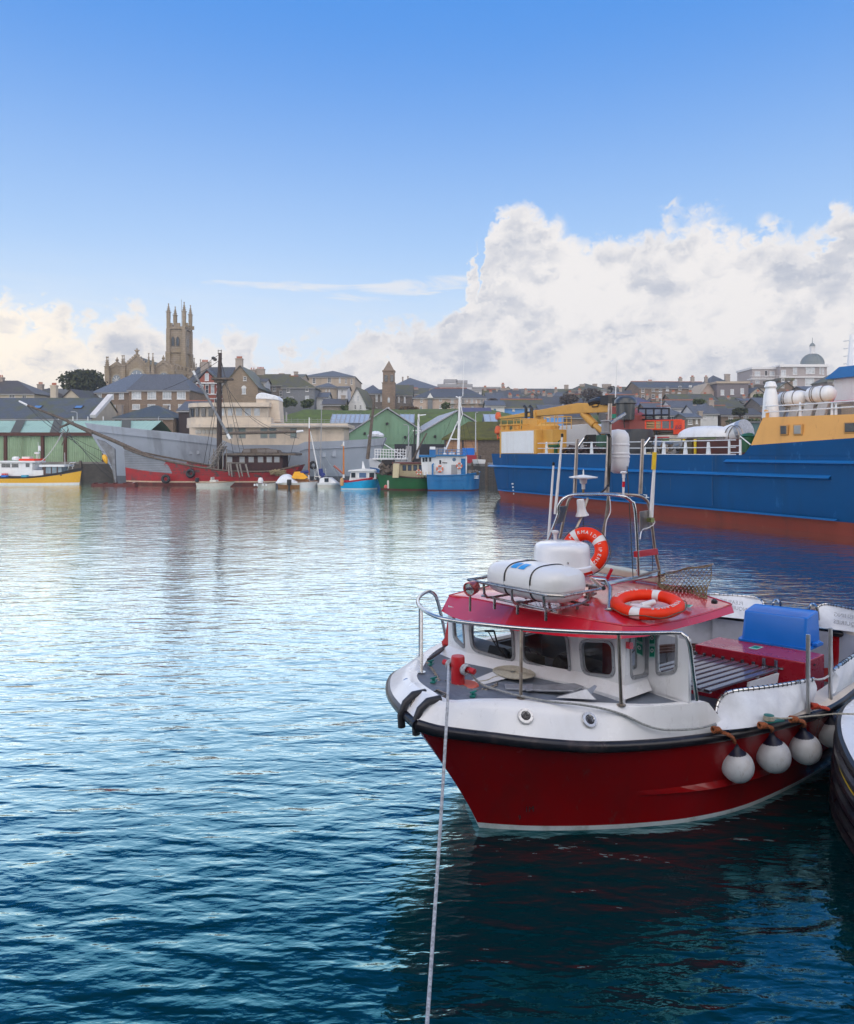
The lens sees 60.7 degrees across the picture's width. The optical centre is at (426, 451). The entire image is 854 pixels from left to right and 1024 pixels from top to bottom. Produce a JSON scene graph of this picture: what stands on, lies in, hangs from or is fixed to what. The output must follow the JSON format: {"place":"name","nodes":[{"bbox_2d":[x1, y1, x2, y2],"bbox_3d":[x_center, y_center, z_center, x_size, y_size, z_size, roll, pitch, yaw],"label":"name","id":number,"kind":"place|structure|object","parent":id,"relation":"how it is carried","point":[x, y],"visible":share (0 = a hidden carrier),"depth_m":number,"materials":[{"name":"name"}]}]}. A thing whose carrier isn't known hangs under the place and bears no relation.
{"place":"outdoors","nodes":[
{"label":"outdoors","id":0,"kind":"place"},
{"bbox_2d":[395,444,444,461],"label":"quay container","id":1,"kind":"object","parent":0,"point":[423,450],"visible":0.43,"depth_m":97.60,"materials":[{"name":"grey metal"}]},
{"bbox_2d":[0,480,853,1023],"bbox_3d":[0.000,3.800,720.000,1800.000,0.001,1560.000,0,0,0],"label":"water","id":2,"kind":"structure","parent":0,"point":[220,782],"depth_m":7.54,"materials":[{"name":"blue liquid"}]},
{"bbox_2d":[0,445,81,484],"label":"fishing boat","id":3,"kind":"object","parent":2,"relation":"on","point":[55,474],"visible":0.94,"depth_m":83.50,"materials":[{"name":"yellow paint"}]},
{"bbox_2d":[91,482,137,485],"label":"work raft","id":4,"kind":"object","parent":2,"relation":"on","point":[114,484],"visible":0.81,"depth_m":79.80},
{"bbox_2d":[19,350,304,485],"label":"schooner","id":5,"kind":"object","parent":2,"relation":"on","point":[248,467],"visible":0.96,"depth_m":82.00,"materials":[{"name":"red paint"}]},
{"bbox_2d":[195,477,235,486],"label":"open speedboat","id":6,"kind":"object","parent":2,"relation":"on","point":[213,483],"visible":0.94,"depth_m":77.69,"materials":[{"name":"white plastic"}]},
{"bbox_2d":[85,393,386,481],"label":"grey ship","id":7,"kind":"object","parent":2,"relation":"on","point":[265,409],"visible":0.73,"depth_m":89.30,"materials":[{"name":"paint"}]},
{"bbox_2d":[254,477,277,487],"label":"tender","id":8,"kind":"object","parent":2,"relation":"on","point":[260,484],"visible":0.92,"depth_m":76.67,"materials":[{"name":"white paint"}]},
{"bbox_2d":[42,461,496,486],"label":"quay wall","id":9,"kind":"structure","parent":2,"relation":"in","point":[91,471],"depth_m":96.94,"materials":[{"name":"stone"}]},
{"bbox_2d":[276,474,299,488],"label":"canopied cruiser","id":10,"kind":"object","parent":2,"relation":"on","point":[288,481],"visible":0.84,"depth_m":75.64,"materials":[{"name":"white fabric"}]},
{"bbox_2d":[292,417,317,487],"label":"white yawl","id":11,"kind":"object","parent":2,"relation":"on","point":[301,477],"visible":0.86,"depth_m":76.48,"materials":[{"name":"paint"}]},
{"bbox_2d":[310,400,340,487],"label":"white yacht","id":12,"kind":"object","parent":2,"relation":"on","point":[327,482],"visible":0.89,"depth_m":76.73,"materials":[{"name":"paint"}]},
{"bbox_2d":[333,441,378,488],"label":"blue cabin boat","id":13,"kind":"object","parent":2,"relation":"on","point":[363,478],"visible":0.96,"depth_m":73.94,"materials":[{"name":"white paint"}]},
{"bbox_2d":[366,398,407,486],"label":"boat","id":14,"kind":"object","parent":2,"relation":"on","point":[374,463],"visible":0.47,"depth_m":77.84,"materials":[{"name":"white paint"}]},
{"bbox_2d":[376,414,427,489],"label":"green trawler","id":15,"kind":"object","parent":2,"relation":"on","point":[407,478],"visible":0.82,"depth_m":72.25,"materials":[{"name":"paint"}]},
{"bbox_2d":[419,367,480,490],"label":"blue trawler","id":16,"kind":"object","parent":2,"relation":"on","point":[451,477],"visible":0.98,"depth_m":71.44,"materials":[{"name":"paint"}]},
{"bbox_2d":[385,403,853,830],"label":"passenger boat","id":17,"kind":"object","parent":2,"relation":"on","point":[516,763],"visible":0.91,"depth_m":7.44,"materials":[{"name":"red paint"}]},
{"bbox_2d":[425,664,449,1023],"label":"mooring rope","id":18,"kind":"object","parent":17,"relation":"attached to","point":[428,1004],"visible":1,"depth_m":5.17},
{"bbox_2d":[475,665,535,681],"bbox_3d":[0.780,2.382,7.840,0.751,0.034,0.474,0,0,-8],"label":"coiled line","id":19,"kind":"object","parent":17,"relation":"on","point":[505,671],"visible":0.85,"depth_m":7.83,"materials":[{"name":"fabric"}]},
{"bbox_2d":[487,559,585,602],"bbox_3d":[1.177,1.400,7.950,0.632,0.390,1.076,0,0,-40],"label":"life raft","id":20,"kind":"object","parent":17,"relation":"on","point":[541,577],"visible":0.92,"depth_m":7.64,"materials":[{"name":"white paint"}]},
{"bbox_2d":[505,683,596,699],"bbox_3d":[1.237,2.356,7.347,0.922,0.098,0.444,0,0,12],"label":"anchor","id":21,"kind":"object","parent":17,"relation":"on","point":[573,689],"visible":1,"depth_m":7.31,"materials":[{"name":"metal"}]},
{"bbox_2d":[563,525,610,576],"bbox_3d":[1.972,1.246,9.147,0.667,0.638,0.282,0,0,32],"label":"lifebuoy","id":22,"kind":"object","parent":17,"relation":"on","point":[597,539],"visible":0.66,"depth_m":9.04,"materials":[{"name":"plastic"}]},
{"bbox_2d":[468,671,716,730],"bbox_3d":[1.605,2.441,7.095,2.438,0.479,0.382,0,0,6],"label":"bulwark line","id":23,"kind":"object","parent":17,"relation":"on","point":[591,706],"visible":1,"depth_m":6.97,"materials":[{"name":"white paint"}]},
{"bbox_2d":[629,599,655,607],"bbox_3d":[2.307,1.631,7.773,0.298,0.093,0.122,0,0,-29],"label":"smoke float","id":24,"kind":"object","parent":17,"relation":"on","point":[648,603],"visible":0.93,"depth_m":7.76,"materials":[{"name":"white paint"}]},
{"bbox_2d":[609,589,686,619],"bbox_3d":[2.345,1.623,7.780,0.792,0.209,0.786,0,0,37],"label":"lifebuoy","id":25,"kind":"object","parent":17,"relation":"on","point":[675,607],"visible":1,"depth_m":7.63,"materials":[{"name":"plastic"}]},
{"bbox_2d":[657,563,712,598],"bbox_3d":[3.157,1.588,9.026,0.379,0.464,0.892,0,0,-30],"label":"landing net","id":26,"kind":"object","parent":17,"relation":"on","point":[668,587],"visible":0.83,"depth_m":8.93,"materials":[{"name":"fabric"}]},
{"bbox_2d":[710,726,754,782],"bbox_3d":[3.038,3.034,7.387,0.615,0.677,0.326,0,0,-26],"label":"ball fender","id":27,"kind":"object","parent":17,"relation":"hanging from","point":[738,766],"visible":0.93,"depth_m":7.33,"materials":[{"name":"plastic"}]},
{"bbox_2d":[756,721,791,773],"bbox_3d":[3.563,3.022,7.491,0.347,0.652,0.625,0,0,22],"label":"ball fender","id":28,"kind":"object","parent":17,"relation":"hanging from","point":[773,755],"visible":0.95,"depth_m":7.50,"materials":[{"name":"plastic"}]},
{"bbox_2d":[738,604,822,650],"bbox_3d":[5.258,2.582,10.798,1.049,0.428,0.810,0,0,38],"label":"fish tub","id":29,"kind":"object","parent":17,"relation":"on","point":[784,627],"visible":0.96,"depth_m":10.60,"materials":[{"name":"blue plastic"}]},
{"bbox_2d":[788,715,821,764],"bbox_3d":[3.983,3.028,7.681,0.327,0.664,0.705,0,0,27],"label":"ball fender","id":30,"kind":"object","parent":17,"relation":"hanging from","point":[805,747],"visible":0.98,"depth_m":7.74,"materials":[{"name":"plastic"}]},
{"bbox_2d":[763,713,853,721],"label":"tie rope","id":31,"kind":"object","parent":17,"relation":"attached to","point":[769,719],"visible":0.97,"depth_m":7.53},
{"bbox_2d":[810,702,835,747],"bbox_3d":[4.441,3.019,8.062,0.313,0.646,0.768,0,0,34],"label":"ball fender","id":32,"kind":"object","parent":17,"relation":"hanging from","point":[826,734],"visible":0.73,"depth_m":8.15,"materials":[{"name":"white plastic"}]},
{"bbox_2d":[488,334,853,535],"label":"supply ship","id":33,"kind":"object","parent":2,"relation":"on","point":[793,473],"visible":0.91,"depth_m":38.70,"materials":[{"name":"blue paint"}]},
{"bbox_2d":[559,445,605,453],"bbox_3d":[10.862,-0.042,53.230,1.312,1.000,6.463,0,0,-26],"label":"deck machinery","id":34,"kind":"object","parent":33,"relation":"on","point":[584,450],"visible":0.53,"depth_m":52.01,"materials":[{"name":"black metal"}]},
{"bbox_2d":[559,424,606,447],"bbox_3d":[12.764,-0.642,58.267,2.120,3.033,6.110,0,0,-26],"label":"cargo van","id":35,"kind":"object","parent":33,"relation":"on","point":[587,432],"visible":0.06,"depth_m":57.54,"materials":[{"name":"white paint"}]},
{"bbox_2d":[596,435,606,453],"bbox_3d":[12.380,-0.480,51.076,1.123,1.350,1.140,0,0,-26],"label":"oil drum","id":36,"kind":"object","parent":33,"relation":"on","point":[601,438],"visible":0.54,"depth_m":50.61,"materials":[{"name":"green metal"}]},
{"bbox_2d":[624,429,653,453],"bbox_3d":[13.845,-0.632,47.898,2.019,1.720,2.040,0,0,-26],"label":"water tank","id":37,"kind":"object","parent":33,"relation":"on","point":[638,434],"visible":0.5,"depth_m":47.02,"materials":[{"name":"grey metal"}]},
{"bbox_2d":[638,408,669,421],"bbox_3d":[15.744,-2.166,51.045,0.119,1.944,3.348,0,0,-26],"label":"steel rack","id":38,"kind":"object","parent":33,"relation":"on","point":[654,414],"visible":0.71,"depth_m":50.78,"materials":[{"name":"black metal"}]},
{"bbox_2d":[645,419,686,440],"bbox_3d":[15.652,-1.027,47.608,1.420,2.146,3.428,0,0,-26],"label":"boom lift","id":39,"kind":"object","parent":33,"relation":"on","point":[678,426],"visible":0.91,"depth_m":46.62,"materials":[{"name":"red paint"}]},
{"bbox_2d":[651,439,683,453],"bbox_3d":[14.858,-0.177,45.132,1.393,1.198,3.551,0,0,-26],"label":"scrap heap","id":40,"kind":"object","parent":33,"relation":"on","point":[671,450],"visible":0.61,"depth_m":44.39,"materials":[{"name":"metal"}]},
{"bbox_2d":[683,439,744,453],"bbox_3d":[17.731,-0.271,42.427,3.100,0.957,4.521,0,0,-26],"label":"brown container","id":41,"kind":"object","parent":33,"relation":"on","point":[712,444],"visible":0.29,"depth_m":41.68,"materials":[{"name":"metal"}]},
{"bbox_2d":[677,426,726,437],"bbox_3d":[16.661,-1.191,43.571,2.000,0.680,4.200,0,0,-26],"label":"upturned boat","id":42,"kind":"object","parent":41,"relation":"on","point":[705,432],"visible":0.84,"depth_m":42.80,"materials":[{"name":"white paint"}]},
{"bbox_2d":[716,419,753,438],"bbox_3d":[17.621,-0.882,41.616,1.672,1.922,2.501,0,0,-26],"label":"white tank","id":43,"kind":"object","parent":41,"relation":"on","point":[736,430],"visible":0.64,"depth_m":41.33,"materials":[{"name":"paint"}]},
{"bbox_2d":[739,433,754,451],"bbox_3d":[17.037,-0.488,38.763,0.877,1.050,0.900,0,0,-26],"label":"green winch","id":44,"kind":"object","parent":33,"relation":"on","point":[749,437],"visible":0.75,"depth_m":38.48,"materials":[{"name":"green metal"}]},
{"bbox_2d":[778,390,807,416],"bbox_3d":[18.615,-2.408,37.382,0.850,1.429,1.809,0,0,-26],"label":"life raft canister","id":45,"kind":"object","parent":33,"relation":"on","point":[791,397],"visible":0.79,"depth_m":37.06,"materials":[{"name":"white paint"}]},
{"bbox_2d":[802,385,836,415],"bbox_3d":[19.298,-2.462,36.005,0.850,1.565,1.721,0,0,-26],"label":"life raft canister","id":46,"kind":"object","parent":33,"relation":"on","point":[819,394],"visible":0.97,"depth_m":35.69,"materials":[{"name":"white paint"}]},
{"bbox_2d":[829,699,853,854],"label":"moored launch","id":47,"kind":"object","parent":2,"relation":"on","point":[841,791],"visible":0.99,"depth_m":7.13,"materials":[{"name":"black plastic"}]},
{"bbox_2d":[0,0,853,389],"label":"sky","id":48,"kind":"structure","parent":0,"point":[518,194],"materials":[{"name":"blue"}]},
{"bbox_2d":[58,388,830,440],"bbox_3d":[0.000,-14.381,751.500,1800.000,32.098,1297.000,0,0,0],"label":"hillside","id":49,"kind":"structure","parent":0,"point":[431,414],"depth_m":138.81,"materials":[{"name":"green plant"}]},
{"bbox_2d":[0,375,59,397],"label":"house","id":50,"kind":"structure","parent":49,"relation":"on","point":[13,389],"depth_m":141.52,"materials":[{"name":"stone"}]},
{"bbox_2d":[0,394,117,420],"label":"warehouse","id":51,"kind":"structure","parent":49,"relation":"on","point":[92,409],"depth_m":117.97,"materials":[{"name":"stone"}]},
{"bbox_2d":[61,389,98,397],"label":"house","id":52,"kind":"structure","parent":49,"relation":"on","point":[73,393],"depth_m":137.76,"materials":[{"name":"stone"}]},
{"bbox_2d":[56,369,107,390],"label":"tree","id":53,"kind":"object","parent":49,"relation":"on","point":[85,380],"visible":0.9,"depth_m":156.10,"materials":[{"name":"green plant"}]},
{"bbox_2d":[0,420,171,461],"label":"green shed","id":54,"kind":"structure","parent":49,"relation":"on","point":[20,439],"depth_m":100.03,"materials":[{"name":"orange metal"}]},
{"bbox_2d":[93,374,142,413],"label":"stone building","id":55,"kind":"structure","parent":49,"relation":"on","point":[118,390],"depth_m":142.30,"materials":[{"name":"grey stone"}]},
{"bbox_2d":[112,404,178,432],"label":"house","id":56,"kind":"structure","parent":49,"relation":"on","point":[168,418],"depth_m":119.00,"materials":[{"name":"grey stone"}]},
{"bbox_2d":[104,300,211,384],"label":"church","id":57,"kind":"structure","parent":49,"relation":"on","point":[177,358],"depth_m":194.41,"materials":[{"name":"stone"}]},
{"bbox_2d":[127,374,208,413],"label":"stone building","id":58,"kind":"structure","parent":49,"relation":"on","point":[145,390],"depth_m":135.00,"materials":[{"name":"grey stone"}]},
{"bbox_2d":[176,400,212,433],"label":"barn","id":59,"kind":"structure","parent":49,"relation":"on","point":[183,409],"depth_m":119.00,"materials":[{"name":"grey stone"}]},
{"bbox_2d":[190,360,234,402],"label":"house","id":60,"kind":"structure","parent":49,"relation":"on","point":[209,385],"depth_m":150.00,"materials":[{"name":"red brick"}]},
{"bbox_2d":[222,356,271,402],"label":"house","id":61,"kind":"structure","parent":49,"relation":"on","point":[246,385],"depth_m":149.00,"materials":[{"name":"beige stone"}]},
{"bbox_2d":[249,367,290,397],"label":"house","id":62,"kind":"structure","parent":49,"relation":"on","point":[278,380],"depth_m":167.56,"materials":[{"name":"grey stone"}]},
{"bbox_2d":[281,375,321,414],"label":"house","id":63,"kind":"structure","parent":49,"relation":"on","point":[297,388],"depth_m":155.00,"materials":[{"name":"stone"}]},
{"bbox_2d":[316,392,332,409],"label":"house","id":64,"kind":"structure","parent":49,"relation":"on","point":[322,396],"depth_m":158.09,"materials":[{"name":"grey stone"}]},
{"bbox_2d":[315,383,337,398],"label":"house","id":65,"kind":"structure","parent":49,"relation":"on","point":[331,388],"depth_m":180.00,"materials":[{"name":"grey stone"}]},
{"bbox_2d":[307,371,361,396],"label":"hall","id":66,"kind":"structure","parent":49,"relation":"on","point":[335,378],"depth_m":215.00,"materials":[{"name":"grey stone"}]},
{"bbox_2d":[322,395,348,409],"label":"house","id":67,"kind":"structure","parent":49,"relation":"on","point":[331,404],"depth_m":146.26,"materials":[{"name":"grey stone"}]},
{"bbox_2d":[337,386,351,401],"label":"house","id":68,"kind":"structure","parent":49,"relation":"on","point":[345,390],"depth_m":178.00,"materials":[{"name":"paint"}]},
{"bbox_2d":[348,387,375,409],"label":"house","id":69,"kind":"structure","parent":49,"relation":"on","point":[360,399],"depth_m":151.86,"materials":[{"name":"paint"}]},
{"bbox_2d":[365,385,381,408],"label":"chapel","id":70,"kind":"structure","parent":49,"relation":"on","point":[373,391],"depth_m":170.00,"materials":[{"name":"grey stone"}]},
{"bbox_2d":[349,407,421,460],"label":"gabled shed","id":71,"kind":"structure","parent":49,"relation":"on","point":[388,423],"depth_m":104.78,"materials":[{"name":"metal"}]},
{"bbox_2d":[330,414,369,432],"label":"glazed roof","id":72,"kind":"structure","parent":71,"relation":"on","point":[355,420],"depth_m":113.41,"materials":[{"name":"glass"}]},
{"bbox_2d":[382,361,395,408],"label":"chapel tower","id":73,"kind":"structure","parent":49,"relation":"on","point":[389,390],"depth_m":167.00,"materials":[{"name":"brown stone"}]},
{"bbox_2d":[396,385,413,408],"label":"chapel","id":74,"kind":"structure","parent":49,"relation":"on","point":[404,394],"depth_m":171.00,"materials":[{"name":"grey stone"}]},
{"bbox_2d":[396,376,439,389],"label":"hall","id":75,"kind":"structure","parent":49,"relation":"on","point":[414,382],"depth_m":240.35,"materials":[{"name":"grey stone"}]},
{"bbox_2d":[415,410,476,443],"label":"gabled shed","id":76,"kind":"structure","parent":49,"relation":"on","point":[435,429],"depth_m":103.46,"materials":[{"name":"metal"}]},
{"bbox_2d":[412,388,486,408],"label":"apartment building","id":77,"kind":"structure","parent":49,"relation":"on","point":[435,398],"depth_m":160.00,"materials":[{"name":"beige paint"}]},
{"bbox_2d":[437,384,472,388],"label":"office block","id":78,"kind":"structure","parent":49,"relation":"on","point":[468,386],"depth_m":249.70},
{"bbox_2d":[482,400,505,411],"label":"house","id":79,"kind":"structure","parent":49,"relation":"on","point":[497,405],"depth_m":150.35,"materials":[{"name":"grey stone"}]},
{"bbox_2d":[497,386,521,396],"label":"house","id":80,"kind":"structure","parent":49,"relation":"on","point":[514,392],"depth_m":208.03,"materials":[{"name":"grey stone"}]},
{"bbox_2d":[500,399,543,417],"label":"house","id":81,"kind":"structure","parent":49,"relation":"on","point":[514,406],"depth_m":153.16,"materials":[{"name":"stone"}]},
{"bbox_2d":[536,393,561,404],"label":"house","id":82,"kind":"structure","parent":49,"relation":"on","point":[549,399],"depth_m":187.16,"materials":[{"name":"stone"}]},
{"bbox_2d":[536,405,563,425],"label":"house","id":83,"kind":"structure","parent":49,"relation":"on","point":[540,407],"depth_m":148.00,"materials":[{"name":"blue stone"}]},
{"bbox_2d":[559,394,579,404],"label":"bare tree","id":84,"kind":"object","parent":49,"relation":"on","point":[566,399],"visible":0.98,"depth_m":175.09,"materials":[{"name":"brown plant"}]},
{"bbox_2d":[564,414,586,425],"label":"shed","id":85,"kind":"structure","parent":49,"relation":"on","point":[577,419],"depth_m":150.00,"materials":[{"name":"grey stone"}]},
{"bbox_2d":[566,383,611,394],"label":"villa","id":86,"kind":"object","parent":49,"relation":"on","point":[603,389],"visible":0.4,"depth_m":224.47,"materials":[{"name":"grey stone"}]},
{"bbox_2d":[580,388,602,401],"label":"bare tree","id":87,"kind":"object","parent":49,"relation":"on","point":[590,392],"visible":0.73,"depth_m":177.33,"materials":[{"name":"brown plant"}]},
{"bbox_2d":[637,402,662,407],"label":"house","id":88,"kind":"structure","parent":49,"relation":"on","point":[647,404],"depth_m":156.56,"materials":[{"name":"grey stone"}]},
{"bbox_2d":[647,405,680,431],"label":"house","id":89,"kind":"structure","parent":49,"relation":"on","point":[665,424],"depth_m":138.16,"materials":[{"name":"stone"}]},
{"bbox_2d":[625,375,704,398],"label":"terrace","id":90,"kind":"structure","parent":49,"relation":"on","point":[648,387],"depth_m":206.47,"materials":[{"name":"brown stone"}]},
{"bbox_2d":[662,399,707,411],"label":"house","id":91,"kind":"structure","parent":49,"relation":"on","point":[678,405],"depth_m":151.99,"materials":[{"name":"grey stone"}]},
{"bbox_2d":[674,411,702,428],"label":"house","id":92,"kind":"structure","parent":49,"relation":"on","point":[692,419],"depth_m":132.11,"materials":[{"name":"white paint"}]},
{"bbox_2d":[662,394,718,401],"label":"house","id":93,"kind":"structure","parent":49,"relation":"on","point":[706,397],"depth_m":160.44,"materials":[{"name":"grey stone"}]},
{"bbox_2d":[681,398,719,425],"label":"house","id":94,"kind":"structure","parent":49,"relation":"on","point":[711,413],"depth_m":140.63,"materials":[{"name":"white paint"}]},
{"bbox_2d":[692,383,713,395],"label":"modern house","id":95,"kind":"structure","parent":49,"relation":"on","point":[703,388],"depth_m":180.25,"materials":[{"name":"white paint"}]},
{"bbox_2d":[703,374,730,382],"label":"terrace","id":96,"kind":"structure","parent":49,"relation":"on","point":[713,378],"depth_m":212.60,"materials":[{"name":"grey stone"}]},
{"bbox_2d":[705,399,746,407],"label":"house","id":97,"kind":"structure","parent":49,"relation":"on","point":[731,403],"depth_m":156.82,"materials":[{"name":"grey stone"}]},
{"bbox_2d":[709,381,749,397],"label":"modern house","id":98,"kind":"structure","parent":49,"relation":"on","point":[730,388],"depth_m":178.00,"materials":[{"name":"white paint"}]},
{"bbox_2d":[715,408,761,426],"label":"house","id":99,"kind":"structure","parent":49,"relation":"on","point":[726,414],"depth_m":140.00,"materials":[{"name":"grey stone"}]},
{"bbox_2d":[731,407,748,418],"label":"tree","id":100,"kind":"object","parent":49,"relation":"on","point":[739,411],"visible":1,"depth_m":133.69,"materials":[{"name":"green plant"}]},
{"bbox_2d":[736,367,775,384],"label":"building","id":101,"kind":"structure","parent":49,"relation":"on","point":[744,374],"depth_m":248.00,"materials":[{"name":"white paint"}]},
{"bbox_2d":[748,383,763,397],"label":"house","id":102,"kind":"structure","parent":49,"relation":"on","point":[752,390],"depth_m":178.59,"materials":[{"name":"beige stone"}]},
{"bbox_2d":[744,398,804,411],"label":"house","id":103,"kind":"structure","parent":49,"relation":"on","point":[756,404],"depth_m":152.59,"materials":[{"name":"grey stone"}]},
{"bbox_2d":[776,378,793,391],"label":"house","id":104,"kind":"structure","parent":49,"relation":"on","point":[783,385],"depth_m":176.00,"materials":[{"name":"grey stone"}]},
{"bbox_2d":[771,338,828,386],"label":"domed building","id":105,"kind":"structure","parent":49,"relation":"on","point":[810,368],"depth_m":245.00,"materials":[{"name":"white paint"}]},
{"bbox_2d":[810,374,833,385],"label":"house","id":106,"kind":"structure","parent":49,"relation":"on","point":[823,381],"depth_m":218.28,"materials":[{"name":"grey stone"}]},
{"bbox_2d":[833,400,853,414],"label":"house","id":107,"kind":"structure","parent":49,"relation":"on","point":[841,411],"depth_m":164.92,"materials":[{"name":"brown stone"}]},
{"label":"quay surface","id":108,"kind":"structure","parent":0,"visible":0},
{"bbox_2d":[442,422,522,462],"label":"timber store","id":109,"kind":"structure","parent":108,"relation":"on","point":[487,444],"depth_m":93.00,"materials":[{"name":"brown wood"}]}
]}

